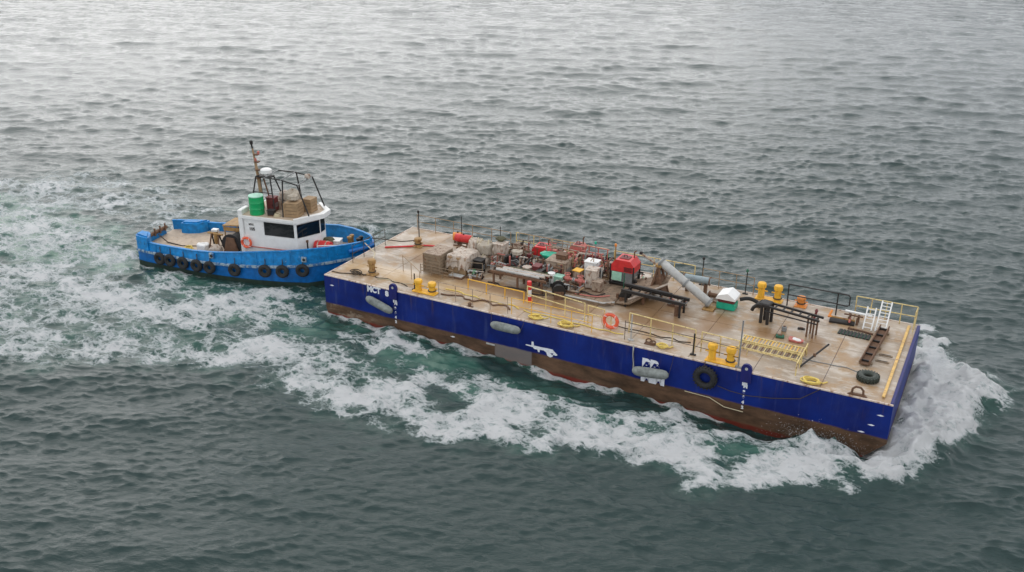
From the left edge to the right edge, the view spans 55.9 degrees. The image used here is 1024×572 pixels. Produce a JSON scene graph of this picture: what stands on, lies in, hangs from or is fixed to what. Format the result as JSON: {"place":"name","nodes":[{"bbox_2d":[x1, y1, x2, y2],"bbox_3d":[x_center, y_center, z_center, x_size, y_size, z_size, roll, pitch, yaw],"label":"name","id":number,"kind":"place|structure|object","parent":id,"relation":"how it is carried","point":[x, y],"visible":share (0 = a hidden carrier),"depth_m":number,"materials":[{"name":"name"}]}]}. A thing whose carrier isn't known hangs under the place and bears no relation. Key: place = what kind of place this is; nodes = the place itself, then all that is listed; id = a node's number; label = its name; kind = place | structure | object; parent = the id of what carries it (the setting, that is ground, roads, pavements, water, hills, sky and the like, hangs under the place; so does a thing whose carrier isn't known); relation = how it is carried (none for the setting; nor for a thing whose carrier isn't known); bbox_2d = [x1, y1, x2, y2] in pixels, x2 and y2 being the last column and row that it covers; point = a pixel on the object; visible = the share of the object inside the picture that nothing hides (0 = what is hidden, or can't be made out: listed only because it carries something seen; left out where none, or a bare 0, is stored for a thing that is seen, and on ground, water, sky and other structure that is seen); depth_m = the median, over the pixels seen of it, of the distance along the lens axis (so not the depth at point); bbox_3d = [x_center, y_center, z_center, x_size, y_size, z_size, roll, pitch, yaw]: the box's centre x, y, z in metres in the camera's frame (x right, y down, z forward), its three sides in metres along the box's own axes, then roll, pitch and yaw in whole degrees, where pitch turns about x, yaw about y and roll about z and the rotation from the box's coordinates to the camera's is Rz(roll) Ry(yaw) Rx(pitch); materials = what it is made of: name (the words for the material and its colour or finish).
{"place":"outdoors","nodes":[
{"label":"outdoors","id":0,"kind":"place"},
{"bbox_2d":[473,257,485,273],"bbox_3d":[-1.814,-1.114,53.612,0.560,0.825,0.585,12,26,26],"label":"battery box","id":1,"kind":"object","parent":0,"point":[476,260],"visible":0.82,"depth_m":53.39,"materials":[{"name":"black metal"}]},
{"bbox_2d":[0,0,1023,571],"bbox_3d":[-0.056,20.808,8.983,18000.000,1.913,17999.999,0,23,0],"label":"sea water","id":2,"kind":"structure","parent":0,"point":[158,420],"depth_m":61.97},
{"bbox_2d":[136,200,373,287],"bbox_3d":[-15.667,-2.855,60.176,15.550,4.950,5.796,7,24,15],"label":"tugboat","id":3,"kind":"object","parent":2,"relation":"on","point":[276,241],"visible":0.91,"depth_m":58.12,"materials":[{"name":"blue paint"}]},
{"bbox_2d":[154,247,164,264],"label":"tug fender tyre","id":4,"kind":"object","parent":3,"relation":"attached to","point":[156,258],"visible":1,"depth_m":59.79,"materials":[{"name":"black rubber"}]},
{"bbox_2d":[164,250,175,266],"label":"tug fender tyre","id":5,"kind":"object","parent":3,"relation":"attached to","point":[167,257],"visible":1,"depth_m":59.49,"materials":[{"name":"black rubber"}]},
{"bbox_2d":[177,251,188,269],"bbox_3d":[-20.215,-1.548,59.191,0.824,1.138,0.295,10,25,23],"label":"tug fender tyre","id":6,"kind":"object","parent":3,"relation":"attached to","point":[184,261],"visible":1,"depth_m":59.12,"materials":[{"name":"black rubber"}]},
{"bbox_2d":[190,254,202,271],"bbox_3d":[-19.247,-1.391,58.797,0.824,1.138,0.295,9,25,19],"label":"tug fender tyre","id":7,"kind":"object","parent":3,"relation":"attached to","point":[194,267],"visible":1,"depth_m":58.73,"materials":[{"name":"black rubber"}]},
{"bbox_2d":[197,242,208,250],"bbox_3d":[-19.269,-2.404,60.226,0.784,0.651,0.622,12,26,25],"label":"white bag","id":8,"kind":"object","parent":3,"relation":"on","point":[203,246],"visible":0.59,"depth_m":60.02,"materials":[{"name":"paint"}]},
{"bbox_2d":[203,258,215,273],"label":"tug fender tyre","id":9,"kind":"object","parent":3,"relation":"attached to","point":[206,264],"visible":1,"depth_m":58.42,"materials":[{"name":"black rubber"}]},
{"bbox_2d":[207,232,222,247],"bbox_3d":[-18.482,-2.756,60.312,1.056,1.274,0.792,7,24,15],"label":"gallows frame","id":10,"kind":"object","parent":3,"relation":"on","point":[211,235],"visible":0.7,"depth_m":60.15,"materials":[{"name":"metal"}]},
{"bbox_2d":[222,218,239,234],"bbox_3d":[-17.002,-3.363,61.154,2.000,1.700,1.500,7,24,15],"label":"winch cover","id":11,"kind":"object","parent":3,"relation":"on","point":[233,222],"visible":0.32,"depth_m":60.50,"materials":[{"name":"paint"}]},
{"bbox_2d":[222,227,241,251],"bbox_3d":[-17.020,-2.818,60.258,1.485,1.410,1.780,7,24,15],"label":"tow winch","id":12,"kind":"object","parent":3,"relation":"on","point":[231,242],"visible":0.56,"depth_m":59.48,"materials":[{"name":"black metal"}]},
{"bbox_2d":[228,258,240,275],"bbox_3d":[-16.694,-1.104,57.961,0.824,1.138,0.295,7,24,15],"label":"tug fender tyre","id":13,"kind":"object","parent":3,"relation":"hanging from","point":[236,267],"visible":1,"depth_m":57.89,"materials":[{"name":"black rubber"}]},
{"bbox_2d":[248,193,264,215],"bbox_3d":[-15.345,-4.907,57.956,0.911,1.180,0.911,7,24,15],"label":"roof barrel","id":14,"kind":"object","parent":3,"relation":"on","point":[256,205],"visible":1,"depth_m":57.65,"materials":[{"name":"green plastic"}]},
{"bbox_2d":[258,259,270,277],"bbox_3d":[-14.747,-1.036,57.484,0.824,1.138,0.295,4,24,9],"label":"tug fender tyre","id":15,"kind":"object","parent":3,"relation":"hanging from","point":[267,268],"visible":1,"depth_m":57.43,"materials":[{"name":"black rubber"}]},
{"bbox_2d":[249,140,280,208],"bbox_3d":[-14.867,-6.679,58.284,1.756,4.204,1.584,7,24,15],"label":"mast","id":16,"kind":"object","parent":3,"relation":"on","point":[265,171],"visible":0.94,"depth_m":58.16,"materials":[{"name":"black metal"}]},
{"bbox_2d":[265,195,278,210],"bbox_3d":[-14.544,-5.005,58.546,0.610,0.895,0.585,7,24,15],"label":"roof box","id":17,"kind":"object","parent":3,"relation":"on","point":[269,201],"visible":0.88,"depth_m":58.36,"materials":[{"name":"red paint"}]},
{"bbox_2d":[264,222,294,237],"bbox_3d":[-13.925,-3.343,57.746,2.020,0.820,0.065,7,24,15],"label":"window","id":18,"kind":"structure","parent":3,"relation":"in","point":[272,229],"depth_m":57.72,"materials":[{"name":"black glass"}]},
{"bbox_2d":[275,261,288,277],"bbox_3d":[-13.655,-1.007,57.292,0.824,1.138,0.295,3,23,6],"label":"tug fender tyre","id":19,"kind":"object","parent":3,"relation":"hanging from","point":[285,274],"visible":1,"depth_m":57.24,"materials":[{"name":"black rubber"}]},
{"bbox_2d":[284,188,300,201],"bbox_3d":[-13.303,-5.357,58.818,0.989,1.306,0.925,7,24,15],"label":"roof bag","id":20,"kind":"object","parent":3,"relation":"on","point":[291,191],"visible":0.34,"depth_m":58.44,"materials":[{"name":"fabric"}]},
{"bbox_2d":[283,199,303,217],"bbox_3d":[-13.045,-4.632,57.705,0.930,0.895,0.902,6,24,13],"label":"plywood crate","id":21,"kind":"object","parent":3,"relation":"on","point":[293,209],"visible":0.91,"depth_m":57.37,"materials":[{"name":"wood"}]},
{"bbox_2d":[264,167,324,216],"bbox_3d":[-13.131,-5.811,58.089,2.924,2.760,2.584,7,24,15],"label":"pipe canopy frame","id":22,"kind":"object","parent":3,"relation":"on","point":[297,185],"visible":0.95,"depth_m":57.57,"materials":[{"name":"black metal"}]},
{"bbox_2d":[295,262,308,276],"bbox_3d":[-12.431,-1.061,57.167,0.824,1.138,0.295,1,23,2],"label":"tug fender tyre","id":23,"kind":"object","parent":3,"relation":"attached to","point":[304,267],"visible":1,"depth_m":57.11,"materials":[{"name":"black rubber"}]},
{"bbox_2d":[296,220,319,237],"bbox_3d":[-12.239,-3.412,57.917,1.552,0.820,0.065,-18,29,-36],"label":"window","id":24,"kind":"structure","parent":3,"relation":"in","point":[310,228],"depth_m":57.88,"materials":[{"name":"black glass"}]},
{"bbox_2d":[301,195,317,212],"bbox_3d":[-12.265,-4.949,58.507,0.680,0.845,0.752,9,25,21],"label":"plywood crate","id":25,"kind":"object","parent":3,"relation":"on","point":[310,202],"visible":0.88,"depth_m":58.25,"materials":[{"name":"wood"}]},
{"bbox_2d":[313,240,332,247],"bbox_3d":[-11.430,-2.381,58.499,1.100,0.790,0.760,7,24,15],"label":"life raft","id":26,"kind":"object","parent":3,"relation":"on","point":[318,243],"visible":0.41,"depth_m":58.23,"materials":[{"name":"red paint"}]},
{"bbox_2d":[324,227,920,456],"bbox_3d":[4.855,2.234,51.216,30.002,4.210,8.930,12,26,26],"label":"barge","id":27,"kind":"object","parent":2,"relation":"on","point":[585,354],"visible":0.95,"depth_m":47.05,"materials":[{"name":"paint"}]},
{"bbox_2d":[366,258,378,276],"bbox_3d":[-7.744,-1.070,53.335,0.660,0.935,0.500,12,26,26],"label":"bollard","id":28,"kind":"object","parent":27,"relation":"on","point":[372,267],"visible":1,"depth_m":53.22,"materials":[{"name":"metal"}]},
{"bbox_2d":[366,284,394,313],"bbox_3d":[-7.134,0.738,51.854,1.921,1.333,0.444,12,26,26],"label":"fender","id":29,"kind":"object","parent":27,"relation":"hanging from","point":[379,304],"visible":1,"depth_m":51.76,"materials":[{"name":"rubber"}]},
{"bbox_2d":[413,237,423,247],"bbox_3d":[-5.588,-2.612,57.404,0.660,0.550,0.500,12,26,26],"label":"bollard","id":30,"kind":"object","parent":27,"relation":"on","point":[418,243],"visible":1,"depth_m":57.28,"materials":[{"name":"metal"}]},
{"bbox_2d":[412,278,437,295],"bbox_3d":[-4.600,0.026,51.135,1.520,0.682,0.500,12,26,26],"label":"double bollard","id":31,"kind":"object","parent":27,"relation":"on","point":[431,290],"visible":0.99,"depth_m":51.05,"materials":[{"name":"metal"}]},
{"bbox_2d":[423,244,452,274],"bbox_3d":[-4.124,-1.483,54.060,1.130,1.145,1.452,12,26,26],"label":"board crate","id":32,"kind":"object","parent":27,"relation":"on","point":[435,256],"visible":0.91,"depth_m":53.55,"materials":[{"name":"wood"}]},
{"bbox_2d":[453,242,466,248],"bbox_3d":[-2.851,-2.310,56.989,1.100,0.339,0.580,9,25,20],"label":"drum stand","id":33,"kind":"object","parent":27,"relation":"on","point":[460,244],"visible":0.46,"depth_m":56.86,"materials":[{"name":"metal"}]},
{"bbox_2d":[454,233,471,245],"bbox_3d":[-2.849,-2.783,56.784,1.000,0.670,0.497,9,25,20],"label":"fuel drum","id":34,"kind":"object","parent":33,"relation":"on","point":[460,238],"visible":0.93,"depth_m":56.60,"materials":[{"name":"red paint"}]},
{"bbox_2d":[446,246,479,275],"bbox_3d":[-2.713,-1.411,53.961,1.395,1.089,1.744,12,26,26],"label":"wrapped crate","id":35,"kind":"object","parent":27,"relation":"on","point":[463,256],"visible":0.93,"depth_m":53.43,"materials":[{"name":"white paint"}]},
{"bbox_2d":[417,214,510,246],"bbox_3d":[-2.976,-3.333,58.504,6.653,1.016,0.040,12,26,26],"label":"railing","id":36,"kind":"object","parent":27,"relation":"on","point":[453,228],"visible":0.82,"depth_m":58.45,"materials":[{"name":"metal"}]},
{"bbox_2d":[438,282,507,313],"bbox_3d":[-2.029,0.592,49.547,4.150,0.914,0.036,12,26,26],"label":"railing","id":37,"kind":"object","parent":27,"relation":"on","point":[472,294],"visible":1,"depth_m":49.53,"materials":[{"name":"metal"}]},
{"bbox_2d":[466,269,483,280],"bbox_3d":[-2.011,-0.651,53.007,0.954,0.454,0.598,10,25,22],"label":"pump set","id":38,"kind":"object","parent":27,"relation":"on","point":[475,275],"visible":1,"depth_m":52.90,"materials":[{"name":"metal"}]},
{"bbox_2d":[441,293,509,309],"bbox_3d":[-1.847,0.741,50.256,4.155,0.078,0.429,12,26,25],"label":"deck chain","id":39,"kind":"object","parent":27,"relation":"on","point":[476,300],"visible":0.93,"depth_m":50.21,"materials":[{"name":"metal"}]},
{"bbox_2d":[478,254,488,267],"bbox_3d":[-1.738,-1.463,54.358,0.900,0.860,0.957,22,31,40],"label":"bulk bag","id":40,"kind":"object","parent":27,"relation":"on","point":[486,259],"visible":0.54,"depth_m":54.16,"materials":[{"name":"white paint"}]},
{"bbox_2d":[476,238,492,254],"bbox_3d":[-1.468,-2.259,54.387,0.859,0.860,0.883,11,26,24],"label":"bulk bag","id":41,"kind":"object","parent":40,"relation":"on","point":[485,247],"visible":1,"depth_m":54.12,"materials":[{"name":"fabric"}]},
{"bbox_2d":[468,279,524,302],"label":"railing","id":42,"kind":"object","parent":27,"relation":"on","point":[505,288],"visible":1,"depth_m":50.48,"materials":[{"name":"metal"}]},
{"bbox_2d":[487,253,510,275],"bbox_3d":[-0.748,-1.214,53.653,1.096,0.981,0.878,14,27,29],"label":"pump set","id":43,"kind":"object","parent":27,"relation":"on","point":[495,262],"visible":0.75,"depth_m":53.63,"materials":[{"name":"metal"}]},
{"bbox_2d":[493,240,508,265],"bbox_3d":[-0.621,-1.799,54.474,0.680,1.405,0.785,12,26,26],"label":"white cabinet","id":44,"kind":"object","parent":27,"relation":"on","point":[501,247],"visible":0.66,"depth_m":54.14,"materials":[{"name":"metal"}]},
{"bbox_2d":[490,314,524,333],"bbox_3d":[-0.318,1.938,48.399,1.921,0.764,0.444,12,26,26],"label":"fender","id":45,"kind":"object","parent":27,"relation":"hanging from","point":[504,327],"visible":1,"depth_m":48.26,"materials":[{"name":"rubber"}]},
{"bbox_2d":[505,248,529,266],"bbox_3d":[0.369,-1.452,53.868,1.650,1.254,0.861,12,26,26],"label":"diesel engine","id":46,"kind":"object","parent":27,"relation":"on","point":[514,261],"visible":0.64,"depth_m":53.79,"materials":[{"name":"metal"}]},
{"bbox_2d":[489,265,552,293],"bbox_3d":[0.465,-0.340,51.891,3.400,0.778,0.840,12,26,26],"label":"trestle","id":47,"kind":"object","parent":27,"relation":"on","point":[501,273],"visible":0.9,"depth_m":51.54,"materials":[{"name":"metal"}]},
{"bbox_2d":[496,268,539,278],"bbox_3d":[0.295,-0.669,51.516,2.600,0.130,0.130,12,26,26],"label":"steel pipe","id":48,"kind":"object","parent":47,"relation":"on","point":[517,273],"visible":1,"depth_m":51.46,"materials":[{"name":"metal"}]},
{"bbox_2d":[509,243,538,259],"bbox_3d":[0.573,-1.690,54.643,1.800,1.076,0.664,12,26,26],"label":"scaffold","id":49,"kind":"object","parent":27,"relation":"on","point":[529,255],"visible":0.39,"depth_m":54.38,"materials":[{"name":"metal"}]},
{"bbox_2d":[518,254,538,275],"bbox_3d":[0.887,-1.135,53.329,0.980,1.102,1.076,14,27,29],"label":"pump set","id":50,"kind":"object","parent":27,"relation":"on","point":[521,262],"visible":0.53,"depth_m":53.24,"materials":[{"name":"metal"}]},
{"bbox_2d":[532,239,553,266],"bbox_3d":[1.693,-1.956,54.727,1.166,1.504,0.838,9,25,20],"label":"generator","id":51,"kind":"object","parent":27,"relation":"on","point":[541,246],"visible":0.53,"depth_m":54.46,"materials":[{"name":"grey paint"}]},
{"bbox_2d":[511,298,592,331],"bbox_3d":[1.925,1.417,47.660,4.465,0.914,0.036,12,26,26],"label":"railing","id":52,"kind":"object","parent":27,"relation":"on","point":[571,318],"visible":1,"depth_m":47.58,"materials":[{"name":"metal"}]},
{"bbox_2d":[527,286,585,320],"bbox_3d":[2.196,0.874,48.782,3.599,1.024,0.062,17,28,34],"label":"railing","id":53,"kind":"object","parent":27,"relation":"on","point":[545,299],"visible":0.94,"depth_m":48.63,"materials":[{"name":"metal"}]},
{"bbox_2d":[551,281,565,299],"bbox_3d":[2.440,0.209,50.606,0.720,0.800,0.780,0,23,-1],"label":"hose reel","id":54,"kind":"object","parent":27,"relation":"on","point":[558,287],"visible":0.98,"depth_m":50.31,"materials":[{"name":"black metal"}]},
{"bbox_2d":[545,241,584,264],"bbox_3d":[2.919,-1.528,53.716,2.100,1.526,0.764,12,26,26],"label":"scaffold","id":55,"kind":"object","parent":27,"relation":"on","point":[555,249],"visible":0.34,"depth_m":53.55,"materials":[{"name":"metal"}]},
{"bbox_2d":[557,320,579,327],"bbox_3d":[2.754,1.890,47.511,1.096,0.187,0.625,12,26,26],"label":"rope coil","id":56,"kind":"object","parent":27,"relation":"on","point":[562,322],"visible":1,"depth_m":47.48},
{"bbox_2d":[524,310,622,333],"bbox_3d":[2.963,1.796,47.877,5.536,0.051,0.183,13,26,27],"label":"air hose","id":57,"kind":"object","parent":27,"relation":"on","point":[573,322],"visible":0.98,"depth_m":47.74,"materials":[{"name":"yellow rubber"}]},
{"bbox_2d":[569,236,586,268],"bbox_3d":[3.686,-1.865,53.975,0.848,1.943,0.737,12,26,26],"label":"generator","id":58,"kind":"object","parent":27,"relation":"on","point":[579,243],"visible":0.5,"depth_m":53.67,"materials":[{"name":"red metal"}]},
{"bbox_2d":[531,272,625,305],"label":"steel platform","id":59,"kind":"structure","parent":27,"relation":"on","point":[612,290],"depth_m":50.61,"materials":[{"name":"grey paint"}]},
{"bbox_2d":[544,263,564,281],"bbox_3d":[2.307,-0.693,51.914,1.079,0.949,0.687,10,25,21],"label":"pump set","id":60,"kind":"object","parent":59,"relation":"on","point":[551,269],"visible":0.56,"depth_m":51.91,"materials":[{"name":"metal"}]},
{"bbox_2d":[545,254,571,275],"bbox_3d":[2.568,-1.030,52.638,1.210,0.995,1.085,12,26,26],"label":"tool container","id":61,"kind":"object","parent":59,"relation":"on","point":[551,260],"visible":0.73,"depth_m":52.20,"materials":[{"name":"metal"}]},
{"bbox_2d":[555,251,569,260],"bbox_3d":[2.755,-1.638,52.407,0.660,0.295,0.560,12,26,26],"label":"tool container","id":62,"kind":"object","parent":61,"relation":"on","point":[561,255],"visible":1,"depth_m":52.24,"materials":[{"name":"metal"}]},
{"bbox_2d":[556,279,583,294],"bbox_3d":[2.993,0.046,50.835,1.571,0.449,0.577,14,27,28],"label":"pump set","id":63,"kind":"object","parent":59,"relation":"on","point":[571,288],"visible":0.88,"depth_m":50.57,"materials":[{"name":"metal"}]},
{"bbox_2d":[572,267,583,285],"bbox_3d":[3.518,-0.488,51.577,0.480,0.845,0.505,15,27,31],"label":"control box","id":64,"kind":"object","parent":59,"relation":"on","point":[577,271],"visible":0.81,"depth_m":51.39,"materials":[{"name":"metal"}]},
{"bbox_2d":[566,248,596,277],"bbox_3d":[3.756,-1.282,52.719,1.531,1.399,1.006,10,25,22],"label":"pump set","id":65,"kind":"object","parent":59,"relation":"on","point":[575,262],"visible":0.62,"depth_m":52.68,"materials":[{"name":"metal"}]},
{"bbox_2d":[585,265,599,289],"bbox_3d":[4.246,-0.424,51.119,0.660,1.095,0.685,9,25,20],"label":"control box","id":66,"kind":"object","parent":59,"relation":"on","point":[591,273],"visible":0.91,"depth_m":50.85,"materials":[{"name":"white paint"}]},
{"bbox_2d":[586,273,594,286],"bbox_3d":[4.119,-0.291,50.865,0.468,0.777,0.055,9,25,20],"label":"door","id":67,"kind":"structure","parent":66,"relation":"in","point":[589,277],"depth_m":50.84,"materials":[{"name":"white paint"}]},
{"bbox_2d":[584,257,600,278],"bbox_3d":[4.346,-0.897,52.276,0.760,1.045,0.685,12,26,26],"label":"control box","id":68,"kind":"object","parent":59,"relation":"on","point":[587,261],"visible":0.47,"depth_m":52.00,"materials":[{"name":"white paint"}]},
{"bbox_2d":[591,278,604,292],"bbox_3d":[4.529,-0.027,50.831,0.560,0.595,0.560,12,26,26],"label":"control box","id":69,"kind":"object","parent":59,"relation":"on","point":[597,285],"visible":1,"depth_m":50.66,"materials":[{"name":"metal"}]},
{"bbox_2d":[590,257,612,283],"bbox_3d":[4.800,-0.896,52.024,0.980,1.246,0.985,11,26,23],"label":"pump set","id":70,"kind":"object","parent":59,"relation":"on","point":[602,273],"visible":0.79,"depth_m":51.84,"materials":[{"name":"metal"}]},
{"bbox_2d":[609,250,640,285],"bbox_3d":[6.054,-1.045,51.530,1.431,1.887,1.040,12,26,26],"label":"compressor","id":71,"kind":"object","parent":59,"relation":"on","point":[628,265],"visible":0.93,"depth_m":51.24,"materials":[{"name":"red metal"}]},
{"bbox_2d":[581,246,608,267],"bbox_3d":[4.613,-1.366,53.540,1.300,1.376,0.864,12,26,26],"label":"scaffold","id":72,"kind":"object","parent":27,"relation":"on","point":[601,257],"visible":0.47,"depth_m":53.39,"materials":[{"name":"metal"}]},
{"bbox_2d":[601,313,618,330],"bbox_3d":[4.787,1.744,46.812,0.942,1.001,0.212,12,26,26],"label":"life ring","id":73,"kind":"object","parent":27,"relation":"attached to","point":[615,317],"visible":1,"depth_m":46.75,"materials":[{"name":"orange plastic"}]},
{"bbox_2d":[615,275,670,304],"bbox_3d":[6.821,0.213,50.402,2.477,1.040,3.060,12,26,26],"label":"platform","id":74,"kind":"object","parent":27,"relation":"on","point":[641,282],"visible":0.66,"depth_m":50.17,"materials":[{"name":"metal"}]},
{"bbox_2d":[632,345,673,378],"bbox_3d":[6.506,3.698,45.159,2.021,1.391,0.479,12,26,26],"label":"fender","id":75,"kind":"object","parent":27,"relation":"hanging from","point":[647,372],"visible":1,"depth_m":45.12,"materials":[{"name":"rubber"}]},
{"bbox_2d":[613,250,695,283],"bbox_3d":[7.797,-1.039,53.122,4.752,1.124,0.060,12,26,26],"label":"railing","id":76,"kind":"object","parent":27,"relation":"on","point":[660,259],"visible":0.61,"depth_m":52.78,"materials":[{"name":"metal"}]},
{"bbox_2d":[621,286,689,317],"bbox_3d":[7.273,0.772,49.144,3.403,0.949,0.820,12,26,26],"label":"trestle","id":77,"kind":"object","parent":27,"relation":"on","point":[649,296],"visible":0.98,"depth_m":48.80,"materials":[{"name":"black metal"}]},
{"bbox_2d":[624,282,672,295],"bbox_3d":[6.948,0.161,49.256,2.600,0.140,0.160,14,27,25],"label":"steel girder","id":78,"kind":"object","parent":77,"relation":"on","point":[648,289],"visible":1,"depth_m":49.18,"materials":[{"name":"metal"}]},
{"bbox_2d":[650,263,668,297],"bbox_3d":[7.703,-0.322,50.584,0.946,1.862,1.147,12,26,26],"label":"pipe support","id":79,"kind":"object","parent":27,"relation":"on","point":[658,278],"visible":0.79,"depth_m":50.32,"materials":[{"name":"metal"}]},
{"bbox_2d":[628,312,696,349],"bbox_3d":[7.107,2.141,45.816,3.471,1.074,0.060,15,27,30],"label":"railing","id":80,"kind":"object","parent":27,"relation":"on","point":[661,330],"visible":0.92,"depth_m":45.68,"materials":[{"name":"metal"}]},
{"bbox_2d":[624,320,737,357],"bbox_3d":[7.841,2.641,44.754,5.632,1.000,0.154,13,27,27],"label":"railing","id":81,"kind":"object","parent":27,"relation":"on","point":[675,341],"visible":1,"depth_m":44.89,"materials":[{"name":"metal"}]},
{"bbox_2d":[658,258,715,311],"bbox_3d":[8.981,-0.124,49.664,3.346,2.189,0.655,15,28,31],"label":"dredge pipe","id":82,"kind":"object","parent":27,"relation":"on","point":[688,285],"visible":1,"depth_m":49.47,"materials":[{"name":"metal"}]},
{"bbox_2d":[683,272,711,293],"bbox_3d":[9.820,-0.148,51.277,1.500,0.960,0.480,11,26,23],"label":"spare pipe","id":83,"kind":"object","parent":27,"relation":"on","point":[706,281],"visible":0.66,"depth_m":51.02,"materials":[{"name":"metal"}]},
{"bbox_2d":[692,361,717,389],"bbox_3d":[8.848,4.113,44.127,1.142,1.305,0.357,12,26,26],"label":"truck tyre","id":84,"kind":"object","parent":27,"relation":"hanging from","point":[700,383],"visible":1,"depth_m":44.01,"materials":[{"name":"black rubber"}]},
{"bbox_2d":[700,331,739,360],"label":"railing","id":85,"kind":"object","parent":27,"relation":"on","point":[720,345],"visible":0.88,"depth_m":44.37,"materials":[{"name":"metal"}]},
{"bbox_2d":[704,342,737,367],"bbox_3d":[9.543,3.075,43.910,1.520,0.880,0.500,12,26,26],"label":"double bollard","id":86,"kind":"object","parent":27,"relation":"on","point":[729,360],"visible":1,"depth_m":43.82,"materials":[{"name":"metal"}]},
{"bbox_2d":[701,268,754,294],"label":"railing","id":87,"kind":"object","parent":27,"relation":"on","point":[736,282],"visible":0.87,"depth_m":51.29,"materials":[{"name":"metal"}]},
{"bbox_2d":[716,287,740,310],"bbox_3d":[11.047,0.668,49.370,1.020,0.980,1.000,12,26,26],"label":"lidded box","id":88,"kind":"object","parent":27,"relation":"on","point":[727,298],"visible":1,"depth_m":49.12,"materials":[{"name":"teal plastic"}]},
{"bbox_2d":[755,281,784,303],"bbox_3d":[13.437,0.301,50.289,1.520,0.935,0.500,12,26,26],"label":"double bollard","id":89,"kind":"object","parent":27,"relation":"on","point":[778,289],"visible":0.98,"depth_m":50.17,"materials":[{"name":"metal"}]},
{"bbox_2d":[736,334,805,363],"bbox_3d":[12.109,2.937,45.035,3.000,0.255,1.310,13,26,27],"label":"ladder frame","id":90,"kind":"object","parent":27,"relation":"on","point":[765,345],"visible":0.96,"depth_m":45.00,"materials":[{"name":"yellow paint"}]},
{"bbox_2d":[750,299,823,338],"bbox_3d":[13.392,1.554,47.191,3.533,1.090,0.680,18,29,36],"label":"rack","id":91,"kind":"object","parent":27,"relation":"on","point":[766,305],"visible":1,"depth_m":47.11,"materials":[{"name":"metal"}]},
{"bbox_2d":[794,295,807,308],"bbox_3d":[14.891,0.790,49.652,0.660,0.550,0.500,12,26,26],"label":"bollard","id":92,"kind":"object","parent":27,"relation":"on","point":[800,302],"visible":1,"depth_m":49.54,"materials":[{"name":"metal"}]},
{"bbox_2d":[800,376,827,384],"bbox_3d":[13.210,4.161,42.289,1.149,0.205,0.640,12,26,26],"label":"rope coil","id":93,"kind":"object","parent":27,"relation":"on","point":[811,378],"visible":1,"depth_m":42.27,"materials":[{"name":"fabric"}]},
{"bbox_2d":[786,284,850,314],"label":"railing","id":94,"kind":"object","parent":27,"relation":"on","point":[788,294],"visible":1,"depth_m":48.73,"materials":[{"name":"black metal"}]},
{"bbox_2d":[828,310,854,325],"bbox_3d":[16.352,1.591,47.903,1.312,0.473,0.761,9,25,20],"label":"pipe","id":95,"kind":"object","parent":27,"relation":"on","point":[841,320],"visible":1,"depth_m":47.82,"materials":[{"name":"metal"}]},
{"bbox_2d":[837,328,870,339],"bbox_3d":[16.565,2.336,46.687,1.500,0.060,0.550,13,27,27],"label":"deck mat","id":96,"kind":"object","parent":27,"relation":"on","point":[854,334],"visible":1,"depth_m":46.62,"materials":[{"name":"rubber"}]},
{"bbox_2d":[847,386,867,397],"bbox_3d":[14.773,4.485,41.198,0.840,0.467,0.120,12,26,26],"label":"towing ring","id":97,"kind":"object","parent":27,"relation":"on","point":[851,392],"visible":1,"depth_m":41.18,"materials":[{"name":"metal"}]},
{"bbox_2d":[856,369,879,383],"bbox_3d":[15.703,4.001,42.535,0.986,0.285,0.983,12,26,26],"label":"truck tyre","id":98,"kind":"object","parent":27,"relation":"on","point":[868,376],"visible":1,"depth_m":42.34,"materials":[{"name":"black rubber"}]},
{"bbox_2d":[862,306,876,330],"bbox_3d":[17.529,1.598,47.291,0.470,0.932,0.848,12,26,26],"label":"aluminium ladder","id":99,"kind":"object","parent":27,"relation":"on","point":[873,319],"visible":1,"depth_m":47.27,"materials":[{"name":"metal"}]},
{"bbox_2d":[859,324,889,365],"bbox_3d":[17.063,2.778,45.352,0.600,0.320,4.300,14,27,28],"label":"ladder","id":100,"kind":"object","parent":27,"relation":"on","point":[872,348],"visible":1,"depth_m":45.08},
{"bbox_2d":[874,300,892,330],"bbox_3d":[18.218,1.508,47.269,0.520,1.125,1.416,12,26,26],"label":"aluminium ladder","id":101,"kind":"object","parent":27,"relation":"on","point":[877,322],"visible":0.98,"depth_m":47.27,"materials":[{"name":"metal"}]},
{"bbox_2d":[854,296,918,331],"bbox_3d":[18.435,1.355,47.707,2.932,1.074,0.760,12,26,26],"label":"railing","id":102,"kind":"object","parent":27,"relation":"on","point":[915,318],"visible":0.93,"depth_m":47.76,"materials":[{"name":"metal"}]},
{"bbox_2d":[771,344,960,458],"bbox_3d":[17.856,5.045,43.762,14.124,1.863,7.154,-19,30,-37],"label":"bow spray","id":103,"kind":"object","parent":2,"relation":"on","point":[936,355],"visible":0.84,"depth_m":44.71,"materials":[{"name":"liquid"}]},
{"bbox_3d":[-2.392,-1.654,54.795,0.843,0.860,0.888,11,26,24],"label":"bulk bag","id":104,"kind":"object","parent":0,"visible":0},
{"bbox_2d":[467,236,482,249],"bbox_3d":[-2.088,-2.386,54.677,0.920,0.860,0.940,12,26,25],"label":"bulk bag","id":105,"kind":"object","parent":104,"relation":"on","point":[473,242],"visible":0.65,"depth_m":54.38,"materials":[{"name":"fabric"}]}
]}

